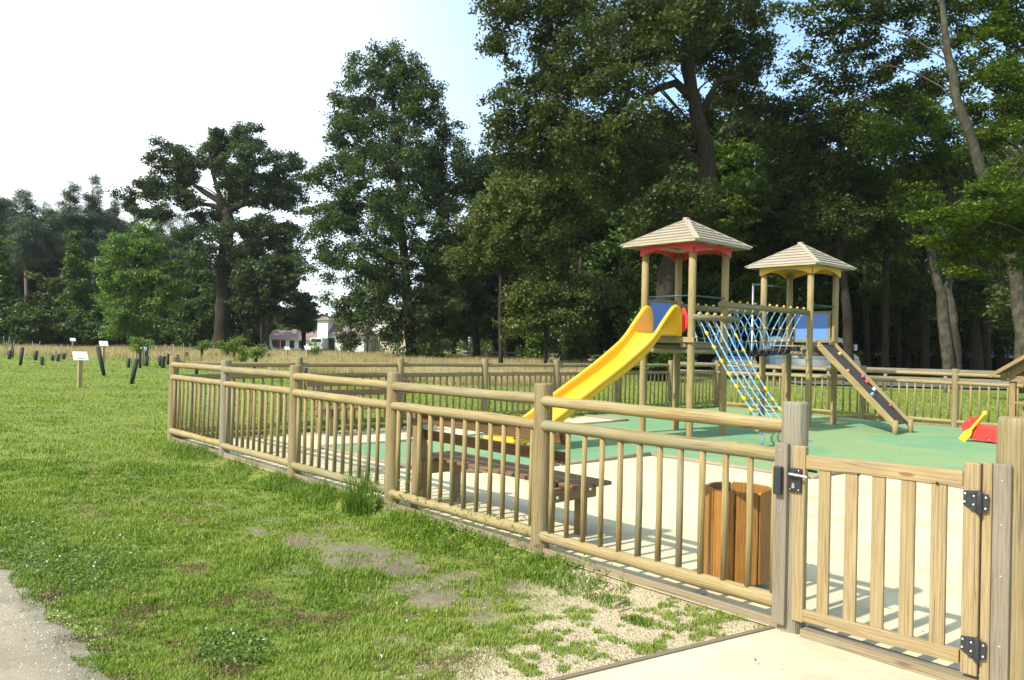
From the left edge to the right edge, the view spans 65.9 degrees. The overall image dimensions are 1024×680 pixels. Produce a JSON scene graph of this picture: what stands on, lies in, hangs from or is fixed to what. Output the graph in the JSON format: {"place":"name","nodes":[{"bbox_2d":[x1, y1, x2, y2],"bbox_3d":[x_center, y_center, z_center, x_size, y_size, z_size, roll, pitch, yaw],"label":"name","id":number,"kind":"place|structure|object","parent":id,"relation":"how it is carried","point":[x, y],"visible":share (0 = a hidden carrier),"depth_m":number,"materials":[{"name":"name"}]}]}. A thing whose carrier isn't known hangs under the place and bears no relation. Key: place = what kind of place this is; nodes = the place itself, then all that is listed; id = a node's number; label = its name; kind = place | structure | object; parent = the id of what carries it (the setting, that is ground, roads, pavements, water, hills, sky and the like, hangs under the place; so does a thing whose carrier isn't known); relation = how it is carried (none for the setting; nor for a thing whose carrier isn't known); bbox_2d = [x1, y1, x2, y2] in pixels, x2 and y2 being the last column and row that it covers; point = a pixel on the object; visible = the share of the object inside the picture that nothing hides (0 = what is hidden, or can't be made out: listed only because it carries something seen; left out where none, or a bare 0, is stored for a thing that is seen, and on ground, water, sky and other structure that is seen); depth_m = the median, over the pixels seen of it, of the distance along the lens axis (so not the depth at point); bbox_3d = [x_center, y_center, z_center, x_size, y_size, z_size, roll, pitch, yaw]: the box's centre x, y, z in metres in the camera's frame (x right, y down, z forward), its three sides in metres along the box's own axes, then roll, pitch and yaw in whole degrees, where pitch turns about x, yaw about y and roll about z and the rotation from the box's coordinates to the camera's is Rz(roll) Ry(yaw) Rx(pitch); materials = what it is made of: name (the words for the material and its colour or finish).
{"place":"outdoors","nodes":[
{"label":"outdoors","id":0,"kind":"place"},
{"bbox_2d":[0,345,1023,679],"bbox_3d":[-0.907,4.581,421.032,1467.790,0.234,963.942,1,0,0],"label":"ground","id":1,"kind":"structure","parent":0,"point":[432,597],"depth_m":5.83,"materials":[{"name":"soil"}]},
{"bbox_2d":[0,169,17,237],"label":"pine tree","id":2,"kind":"object","parent":1,"relation":"on","point":[4,204],"visible":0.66,"depth_m":98.27,"materials":[{"name":"green plant"}]},
{"bbox_2d":[0,235,33,345],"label":"ivy clad tree","id":3,"kind":"object","parent":1,"relation":"on","point":[9,291],"visible":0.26,"depth_m":83.77,"materials":[{"name":"green plant"}]},
{"bbox_2d":[1,184,54,301],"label":"pine tree","id":4,"kind":"object","parent":1,"relation":"on","point":[28,246],"visible":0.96,"depth_m":96.26,"materials":[{"name":"green plant"}]},
{"bbox_2d":[0,298,61,344],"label":"bush","id":5,"kind":"object","parent":1,"relation":"on","point":[21,322],"visible":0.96,"depth_m":79.39,"materials":[{"name":"green plant"}]},
{"bbox_2d":[20,271,69,313],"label":"evergreen tree","id":6,"kind":"object","parent":1,"relation":"on","point":[44,299],"visible":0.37,"depth_m":92.92,"materials":[{"name":"green plant"}]},
{"bbox_2d":[29,308,69,346],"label":"bush","id":7,"kind":"object","parent":1,"relation":"on","point":[62,314],"visible":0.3,"depth_m":85.00,"materials":[{"name":"green plant"}]},
{"bbox_2d":[16,214,100,303],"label":"background tree","id":8,"kind":"object","parent":1,"relation":"on","point":[47,269],"visible":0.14,"depth_m":106.65,"materials":[{"name":"green plant"}]},
{"bbox_2d":[42,177,97,287],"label":"pine tree","id":9,"kind":"object","parent":1,"relation":"on","point":[65,214],"visible":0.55,"depth_m":99.26,"materials":[{"name":"green plant"}]},
{"bbox_2d":[0,537,151,679],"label":"gravel lane","id":10,"kind":"structure","parent":1,"relation":"on","point":[7,671],"depth_m":3.74,"materials":[{"name":"gravel"}]},
{"bbox_2d":[58,230,113,346],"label":"ivy clad tree","id":11,"kind":"object","parent":1,"relation":"on","point":[75,298],"visible":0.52,"depth_m":87.37,"materials":[{"name":"green plant"}]},
{"bbox_2d":[50,311,122,346],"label":"bush","id":12,"kind":"object","parent":1,"relation":"on","point":[78,326],"visible":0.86,"depth_m":83.02,"materials":[{"name":"green plant"}]},
{"bbox_2d":[62,172,121,294],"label":"pine tree","id":13,"kind":"object","parent":1,"relation":"on","point":[96,216],"visible":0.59,"depth_m":101.01,"materials":[{"name":"green plant"}]},
{"bbox_2d":[95,198,134,344],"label":"pine tree","id":14,"kind":"object","parent":1,"relation":"on","point":[115,211],"visible":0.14,"depth_m":105.80,"materials":[{"name":"green plant"}]},
{"bbox_2d":[83,217,196,340],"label":"ash tree","id":15,"kind":"object","parent":1,"relation":"on","point":[151,287],"visible":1,"depth_m":71.10,"materials":[{"name":"green plant"}]},
{"bbox_2d":[144,200,184,341],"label":"pine tree","id":16,"kind":"object","parent":1,"relation":"on","point":[171,244],"visible":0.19,"depth_m":107.87,"materials":[{"name":"green plant"}]},
{"bbox_2d":[140,317,194,346],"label":"bush","id":17,"kind":"object","parent":1,"relation":"on","point":[160,337],"visible":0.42,"depth_m":90.95,"materials":[{"name":"green plant"}]},
{"bbox_2d":[160,282,215,348],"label":"bush","id":18,"kind":"object","parent":1,"relation":"on","point":[201,329],"visible":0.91,"depth_m":87.04,"materials":[{"name":"green plant"}]},
{"bbox_2d":[159,439,218,460],"bbox_3d":[-4.139,1.395,10.286,0.732,0.232,1.266,2,-1,-33],"label":"grass tuft","id":19,"kind":"object","parent":1,"relation":"on","point":[190,450],"visible":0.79,"depth_m":10.22,"materials":[{"name":"green plant"}]},
{"bbox_2d":[168,266,216,320],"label":"leafy tree","id":20,"kind":"object","parent":1,"relation":"on","point":[208,277],"visible":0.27,"depth_m":96.67,"materials":[{"name":"green plant"}]},
{"bbox_2d":[107,121,314,349],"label":"old oak","id":21,"kind":"object","parent":1,"relation":"on","point":[244,146],"visible":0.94,"depth_m":84.08,"materials":[{"name":"green plant"}]},
{"bbox_2d":[212,283,270,347],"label":"bush","id":22,"kind":"object","parent":1,"relation":"on","point":[248,323],"visible":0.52,"depth_m":88.70,"materials":[{"name":"green plant"}]},
{"bbox_2d":[224,251,309,347],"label":"leafy tree","id":23,"kind":"object","parent":1,"relation":"on","point":[259,291],"visible":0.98,"depth_m":79.06,"materials":[{"name":"green plant"}]},
{"bbox_2d":[24,493,524,679],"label":"moss","id":24,"kind":"object","parent":1,"relation":"on","point":[157,606],"visible":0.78,"depth_m":4.16,"materials":[{"name":"plant"}]},
{"bbox_2d":[253,465,307,492],"bbox_3d":[-2.441,1.448,8.345,0.751,0.254,0.879,1,0,0],"label":"grass tuft","id":25,"kind":"object","parent":1,"relation":"on","point":[270,479],"visible":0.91,"depth_m":8.33,"materials":[{"name":"green plant"}]},
{"bbox_2d":[0,480,582,679],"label":"clover","id":26,"kind":"object","parent":1,"relation":"on","point":[250,650],"depth_m":4.91,"materials":[{"name":"plant"}]},
{"bbox_2d":[269,329,316,349],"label":"long house","id":27,"kind":"structure","parent":1,"relation":"on","point":[282,339],"depth_m":118.00,"materials":[{"name":"paint"}]},
{"bbox_2d":[0,342,591,385],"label":"dry grass","id":28,"kind":"structure","parent":1,"relation":"on","point":[117,351],"depth_m":48.93,"materials":[{"name":"plant"}]},
{"bbox_2d":[274,290,321,350],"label":"leafy tree","id":29,"kind":"object","parent":1,"relation":"on","point":[302,310],"visible":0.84,"depth_m":94.10,"materials":[{"name":"green plant"}]},
{"bbox_2d":[285,478,339,504],"bbox_3d":[-1.973,1.478,7.785,0.601,0.201,0.878,2,0,-26],"label":"grass tuft","id":30,"kind":"object","parent":1,"relation":"on","point":[308,489],"visible":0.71,"depth_m":7.79,"materials":[{"name":"green plant"}]},
{"bbox_2d":[316,317,370,351],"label":"tower house","id":31,"kind":"structure","parent":1,"relation":"on","point":[325,328],"depth_m":115.55,"materials":[{"name":"white paint"}]},
{"bbox_2d":[333,315,365,349],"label":"leafy tree","id":32,"kind":"object","parent":1,"relation":"on","point":[346,338],"visible":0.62,"depth_m":77.76,"materials":[{"name":"green plant"}]},
{"bbox_2d":[319,448,383,516],"bbox_3d":[-1.423,1.284,7.205,0.869,0.607,0.873,1,0,-21],"label":"grass tuft","id":33,"kind":"object","parent":1,"relation":"on","point":[353,503],"visible":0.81,"depth_m":7.14,"materials":[{"name":"green plant"}]},
{"bbox_2d":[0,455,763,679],"bbox_3d":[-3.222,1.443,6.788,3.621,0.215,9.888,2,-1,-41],"label":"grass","id":34,"kind":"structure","parent":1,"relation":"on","point":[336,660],"depth_m":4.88,"materials":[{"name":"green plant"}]},
{"bbox_2d":[283,37,493,359],"bbox_3d":[-9.232,-10.922,60.025,14.248,25.446,13.242,2,-1,-34],"label":"leafy tree","id":35,"kind":"object","parent":1,"relation":"on","point":[344,213],"visible":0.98,"depth_m":58.80,"materials":[{"name":"green plant"}]},
{"bbox_2d":[368,318,417,352],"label":"cream house","id":36,"kind":"structure","parent":1,"relation":"on","point":[373,345],"depth_m":117.99,"materials":[{"name":"beige paint"}]},
{"bbox_2d":[178,357,719,438],"bbox_3d":[0.226,1.075,15.887,13.587,1.380,0.140,2,-1,-41],"label":"round rail fence","id":37,"kind":"object","parent":1,"relation":"on","point":[485,364],"visible":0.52,"depth_m":15.13,"materials":[{"name":"brown wood"}]},
{"bbox_2d":[407,149,530,357],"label":"background tree","id":38,"kind":"object","parent":1,"relation":"on","point":[483,310],"visible":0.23,"depth_m":63.55,"materials":[{"name":"green plant"}]},
{"bbox_2d":[349,479,625,601],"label":"weeds","id":39,"kind":"object","parent":1,"relation":"on","point":[487,544],"visible":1,"depth_m":5.63,"materials":[{"name":"green plant"}]},
{"bbox_2d":[167,356,808,633],"bbox_3d":[-1.699,0.971,7.774,0.143,1.381,9.758,2,-1,-41],"label":"round rail fence","id":40,"kind":"object","parent":1,"relation":"on","point":[791,425],"visible":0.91,"depth_m":5.70,"materials":[{"name":"brown wood"}]},
{"bbox_2d":[771,442,789,625],"bbox_3d":[1.394,1.011,4.123,0.070,0.944,0.072,2,-1,-41],"label":"latch board","id":41,"kind":"object","parent":40,"relation":"attached to","point":[781,467],"visible":1,"depth_m":4.11,"materials":[{"name":"brown wood"}]},
{"bbox_2d":[438,150,607,362],"bbox_3d":[0.198,-4.664,44.473,10.764,12.958,6.191,1,-1,33],"label":"oak tree","id":42,"kind":"object","parent":1,"relation":"on","point":[495,229],"visible":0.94,"depth_m":43.45,"materials":[{"name":"green plant"}]},
{"bbox_2d":[521,327,551,361],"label":"tree","id":43,"kind":"object","parent":1,"relation":"on","point":[535,345],"visible":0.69,"depth_m":59.37,"materials":[{"name":"green plant"}]},
{"bbox_2d":[480,119,619,357],"bbox_3d":[3.706,-8.296,66.486,14.577,21.201,15.282,2,-1,-38],"label":"background tree","id":44,"kind":"object","parent":1,"relation":"on","point":[493,278],"visible":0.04,"depth_m":63.94,"materials":[{"name":"green plant"}]},
{"bbox_2d":[491,249,631,368],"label":"young tree","id":45,"kind":"object","parent":1,"relation":"on","point":[560,308],"visible":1,"depth_m":43.48,"materials":[{"name":"green plant"}]},
{"bbox_2d":[365,553,760,679],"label":"gravel","id":46,"kind":"structure","parent":1,"relation":"on","point":[535,647],"depth_m":4.07,"materials":[{"name":"stone"}]},
{"bbox_2d":[528,565,597,593],"bbox_3d":[0.316,1.526,5.085,0.537,0.130,0.317,1,-1,44],"label":"grass tuft","id":47,"kind":"object","parent":1,"relation":"on","point":[572,581],"visible":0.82,"depth_m":5.06,"materials":[{"name":"green plant"}]},
{"bbox_2d":[551,258,606,362],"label":"ivy clad tree","id":48,"kind":"object","parent":1,"relation":"on","point":[573,347],"visible":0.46,"depth_m":51.44,"materials":[{"name":"green plant"}]},
{"bbox_2d":[541,127,626,351],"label":"background tree","id":49,"kind":"object","parent":1,"relation":"on","point":[589,238],"visible":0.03,"depth_m":57.72,"materials":[{"name":"green plant"}]},
{"bbox_2d":[240,307,930,363],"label":"distant wood","id":50,"kind":"object","parent":1,"relation":"on","point":[483,346],"visible":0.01,"depth_m":126.13,"materials":[{"name":"green plant"}]},
{"bbox_2d":[582,589,633,608],"bbox_3d":[0.570,1.526,4.708,0.227,0.090,0.348,2,-1,-34],"label":"grass tuft","id":51,"kind":"object","parent":1,"relation":"on","point":[606,596],"visible":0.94,"depth_m":4.69,"materials":[{"name":"green plant"}]},
{"bbox_2d":[547,118,698,368],"bbox_3d":[8.273,-6.658,56.246,12.618,17.992,12.256,1,0,25],"label":"background tree","id":52,"kind":"object","parent":1,"relation":"on","point":[602,261],"visible":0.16,"depth_m":53.20,"materials":[{"name":"green plant"}]},
{"bbox_2d":[468,0,793,380],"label":"giant oak","id":53,"kind":"object","parent":1,"relation":"on","point":[567,77],"visible":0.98,"depth_m":37.25,"materials":[{"name":"green plant"}]},
{"bbox_2d":[545,625,775,679],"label":"path edging","id":54,"kind":"object","parent":1,"relation":"on","point":[648,657],"visible":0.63,"depth_m":3.75,"materials":[{"name":"concrete"}]},
{"bbox_2d":[605,180,747,355],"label":"background tree","id":55,"kind":"object","parent":1,"relation":"on","point":[633,285],"visible":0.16,"depth_m":46.32,"materials":[{"name":"green plant"}]},
{"bbox_2d":[608,93,786,369],"bbox_3d":[12.946,-7.294,53.991,12.866,19.518,12.855,2,0,-26],"label":"background tree","id":56,"kind":"object","parent":1,"relation":"on","point":[689,134],"visible":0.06,"depth_m":52.64,"materials":[{"name":"green plant"}]},
{"bbox_2d":[682,135,814,349],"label":"background tree","id":57,"kind":"object","parent":1,"relation":"on","point":[746,197],"visible":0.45,"depth_m":47.43,"materials":[{"name":"green plant"}]},
{"bbox_2d":[567,628,935,679],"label":"footpath","id":58,"kind":"structure","parent":1,"relation":"on","point":[774,652],"depth_m":3.68,"materials":[{"name":"beige concrete"}]},
{"bbox_2d":[694,100,831,350],"bbox_3d":[17.482,-7.482,58.463,14.518,20.141,13.848,2,-1,-43],"label":"background tree","id":59,"kind":"object","parent":1,"relation":"on","point":[750,130],"visible":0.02,"depth_m":54.02,"materials":[{"name":"green plant"}]},
{"bbox_2d":[712,160,840,371],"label":"background tree","id":60,"kind":"object","parent":1,"relation":"on","point":[743,319],"visible":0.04,"depth_m":53.53,"materials":[{"name":"green plant"}]},
{"bbox_2d":[740,173,872,375],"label":"woodland tree","id":61,"kind":"object","parent":1,"relation":"on","point":[764,232],"visible":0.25,"depth_m":48.42,"materials":[{"name":"green plant"}]},
{"bbox_2d":[766,336,859,374],"bbox_3d":[17.658,0.979,46.832,5.272,2.296,2.230,1,0,0],"label":"minibus","id":62,"kind":"object","parent":1,"relation":"on","point":[800,360],"visible":0.3,"depth_m":45.99,"materials":[{"name":"white paint"}]},
{"bbox_2d":[747,83,896,381],"bbox_3d":[16.721,-5.469,41.810,9.380,15.335,6.736,1,0,0],"label":"woodland tree","id":63,"kind":"object","parent":1,"relation":"on","point":[811,182],"visible":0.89,"depth_m":40.86,"materials":[{"name":"green plant"}]},
{"bbox_2d":[779,180,889,375],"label":"woodland tree","id":64,"kind":"object","parent":1,"relation":"on","point":[852,251],"visible":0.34,"depth_m":44.72,"materials":[{"name":"green plant"}]},
{"bbox_2d":[680,362,1023,392],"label":"plank fence","id":65,"kind":"object","parent":1,"relation":"on","point":[945,378],"visible":0.22,"depth_m":31.66,"materials":[{"name":"brown wood"}]},
{"bbox_2d":[824,221,884,355],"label":"background tree","id":66,"kind":"object","parent":1,"relation":"on","point":[857,335],"visible":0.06,"depth_m":59.60,"materials":[{"name":"green plant"}]},
{"bbox_2d":[717,363,1023,427],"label":"round rail fence","id":67,"kind":"object","parent":1,"relation":"on","point":[954,420],"visible":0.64,"depth_m":16.81,"materials":[{"name":"brown wood"}]},
{"bbox_2d":[850,283,920,375],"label":"tree","id":68,"kind":"object","parent":1,"relation":"on","point":[875,331],"visible":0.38,"depth_m":54.59,"materials":[{"name":"green plant"}]},
{"bbox_2d":[764,0,1023,393],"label":"plane tree","id":69,"kind":"object","parent":1,"relation":"on","point":[875,11],"visible":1,"depth_m":35.32,"materials":[{"name":"green plant"}]},
{"bbox_2d":[844,244,943,376],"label":"woodland tree","id":70,"kind":"object","parent":1,"relation":"on","point":[907,271],"visible":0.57,"depth_m":50.23,"materials":[{"name":"green plant"}]},
{"bbox_2d":[855,183,955,376],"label":"woodland tree","id":71,"kind":"object","parent":1,"relation":"on","point":[897,240],"visible":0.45,"depth_m":44.93,"materials":[{"name":"green plant"}]},
{"bbox_2d":[874,285,936,376],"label":"tree","id":72,"kind":"object","parent":1,"relation":"on","point":[911,314],"visible":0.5,"depth_m":53.48,"materials":[{"name":"green plant"}]},
{"bbox_2d":[852,296,965,374],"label":"background tree","id":73,"kind":"object","parent":1,"relation":"on","point":[907,353],"visible":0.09,"depth_m":59.69,"materials":[{"name":"green plant"}]},
{"bbox_2d":[842,74,977,377],"bbox_3d":[20.127,-5.884,39.982,8.337,16.224,7.079,1,0,0],"label":"woodland tree","id":74,"kind":"object","parent":1,"relation":"on","point":[895,139],"visible":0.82,"depth_m":39.26,"materials":[{"name":"green plant"}]},
{"bbox_2d":[873,354,1013,370],"bbox_3d":[38.554,2.096,62.995,19.241,1.611,1.478,1,0,6],"label":"hedge","id":75,"kind":"object","parent":1,"relation":"on","point":[965,363],"visible":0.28,"depth_m":63.11,"materials":[{"name":"green plant"}]},
{"bbox_2d":[903,193,1013,378],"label":"woodland tree","id":76,"kind":"object","parent":1,"relation":"on","point":[971,297],"visible":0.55,"depth_m":42.96,"materials":[{"name":"green plant"}]},
{"bbox_2d":[916,142,1001,377],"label":"woodland tree","id":77,"kind":"object","parent":1,"relation":"on","point":[948,281],"visible":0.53,"depth_m":39.83,"materials":[{"name":"green plant"}]},
{"bbox_2d":[897,118,1023,280],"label":"hornbeam","id":78,"kind":"object","parent":1,"relation":"on","point":[1005,218],"visible":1,"depth_m":23.69,"materials":[{"name":"green plant"}]},
{"bbox_2d":[924,0,1023,179],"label":"hornbeam","id":79,"kind":"object","parent":1,"relation":"on","point":[1000,75],"visible":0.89,"depth_m":33.64,"materials":[{"name":"green plant"}]},
{"bbox_2d":[931,144,1023,370],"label":"background tree","id":80,"kind":"object","parent":1,"relation":"on","point":[1000,360],"visible":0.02,"depth_m":57.31,"materials":[{"name":"green plant"}]},
{"bbox_2d":[957,288,1000,377],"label":"tree","id":81,"kind":"object","parent":1,"relation":"on","point":[964,331],"visible":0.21,"depth_m":51.73,"materials":[{"name":"green plant"}]},
{"bbox_2d":[954,235,1023,379],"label":"woodland tree","id":82,"kind":"object","parent":1,"relation":"on","point":[986,340],"visible":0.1,"depth_m":47.73,"materials":[{"name":"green plant"}]},
{"bbox_2d":[980,318,1014,363],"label":"tree","id":83,"kind":"object","parent":1,"relation":"on","point":[1008,340],"visible":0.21,"depth_m":49.49,"materials":[{"name":"green plant"}]},
{"bbox_2d":[979,416,1023,679],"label":"gate post","id":84,"kind":"object","parent":1,"relation":"on","point":[1002,598],"visible":1,"depth_m":3.39,"materials":[{"name":"brown wood"}]},
{"bbox_2d":[788,445,988,676],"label":"wooden gate","id":85,"kind":"structure","parent":84,"relation":"attached to","point":[969,654],"depth_m":3.71,"materials":[{"name":"brown wood"}]},
{"bbox_2d":[982,196,1023,338],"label":"woodland tree","id":86,"kind":"object","parent":1,"relation":"on","point":[1003,302],"visible":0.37,"depth_m":36.32,"materials":[{"name":"green plant"}]},
{"bbox_2d":[0,355,1023,490],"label":"grass","id":87,"kind":"structure","parent":0,"point":[65,447],"depth_m":16.41,"materials":[{"name":"green plant"}]},
{"bbox_2d":[0,0,1023,353],"label":"sky","id":88,"kind":"structure","parent":0,"point":[85,84],"materials":[{"name":"white"}]},
{"bbox_2d":[182,407,978,675],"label":"sand","id":89,"kind":"structure","parent":0,"point":[892,551],"depth_m":6.76,"materials":[{"name":"beige sand"}]},
{"bbox_2d":[306,379,422,435],"bbox_3d":[-2.375,1.084,12.921,1.950,0.840,0.618,2,-1,-41],"label":"park bench","id":90,"kind":"object","parent":89,"relation":"on","point":[316,385],"visible":0.28,"depth_m":12.65,"materials":[{"name":"brown wood"}]},
{"bbox_2d":[411,418,418,509],"bbox_3d":[-0.851,1.095,6.992,0.048,0.800,0.074,2,-1,-41],"label":"marker post","id":91,"kind":"object","parent":89,"relation":"on","point":[414,457],"visible":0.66,"depth_m":6.97,"materials":[{"name":"brown wood"}]},
{"bbox_2d":[205,398,713,437],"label":"weeds","id":92,"kind":"object","parent":89,"relation":"on","point":[572,415],"visible":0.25,"depth_m":13.53,"materials":[{"name":"green plant"}]},
{"bbox_2d":[405,412,611,534],"bbox_3d":[-0.135,1.089,6.690,0.619,0.840,2.060,2,-1,-41],"label":"park bench","id":93,"kind":"object","parent":89,"relation":"on","point":[592,483],"visible":0.52,"depth_m":6.50,"materials":[{"name":"brown wood"}]},
{"bbox_2d":[651,452,808,478],"bbox_3d":[2.677,1.582,9.992,0.063,0.062,2.240,2,-1,-42],"label":"timber edging","id":94,"kind":"object","parent":89,"relation":"on","point":[717,463],"visible":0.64,"depth_m":10.05,"materials":[{"name":"wood"}]},
{"bbox_2d":[704,481,771,584],"bbox_3d":[1.415,1.225,4.934,0.415,0.612,0.417,1,0,29],"label":"litter bin","id":95,"kind":"object","parent":89,"relation":"on","point":[760,574],"visible":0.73,"depth_m":4.76,"materials":[{"name":"wood"}]},
{"bbox_2d":[800,625,978,679],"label":"threshold","id":96,"kind":"object","parent":89,"relation":"on","point":[926,668],"visible":0.78,"depth_m":3.75,"materials":[{"name":"wood"}]},
{"bbox_2d":[628,307,686,381],"bbox_3d":[6.660,0.174,36.384,3.444,3.496,2.803,1,0,0],"label":"bush","id":97,"kind":"object","parent":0,"point":[658,358],"visible":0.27,"depth_m":36.15,"materials":[{"name":"green plant"}]},
{"bbox_2d":[331,407,996,477],"bbox_3d":[5.167,1.647,11.129,12.080,0.001,13.350,2,-1,-41],"label":"safety surface","id":98,"kind":"object","parent":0,"point":[923,445],"visible":0.46,"depth_m":12.58,"materials":[{"name":"green rubber"}]},
{"bbox_2d":[483,217,912,445],"bbox_3d":[3.476,-0.180,13.352,8.845,3.840,3.304,2,-1,-41],"label":"climbing frame","id":99,"kind":"object","parent":98,"relation":"on","point":[662,324],"visible":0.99,"depth_m":13.82,"materials":[{"name":"brown wood"}]},
{"bbox_2d":[959,411,996,442],"bbox_3d":[8.214,1.472,13.105,0.428,0.568,1.336,2,-1,-41],"label":"rocking canoe","id":100,"kind":"object","parent":98,"relation":"on","point":[974,428],"visible":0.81,"depth_m":13.31,"materials":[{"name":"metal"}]},
{"bbox_2d":[749,276,831,372],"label":"tree","id":101,"kind":"object","parent":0,"point":[817,290],"visible":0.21,"depth_m":49.31,"materials":[{"name":"green plant"}]},
{"bbox_2d":[776,380,1006,388],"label":"road","id":102,"kind":"structure","parent":0,"point":[888,384],"depth_m":36.83,"materials":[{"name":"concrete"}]},
{"bbox_2d":[989,355,1023,416],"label":"play house","id":103,"kind":"structure","parent":0,"point":[1010,371],"depth_m":13.90,"materials":[{"name":"brown wood"}]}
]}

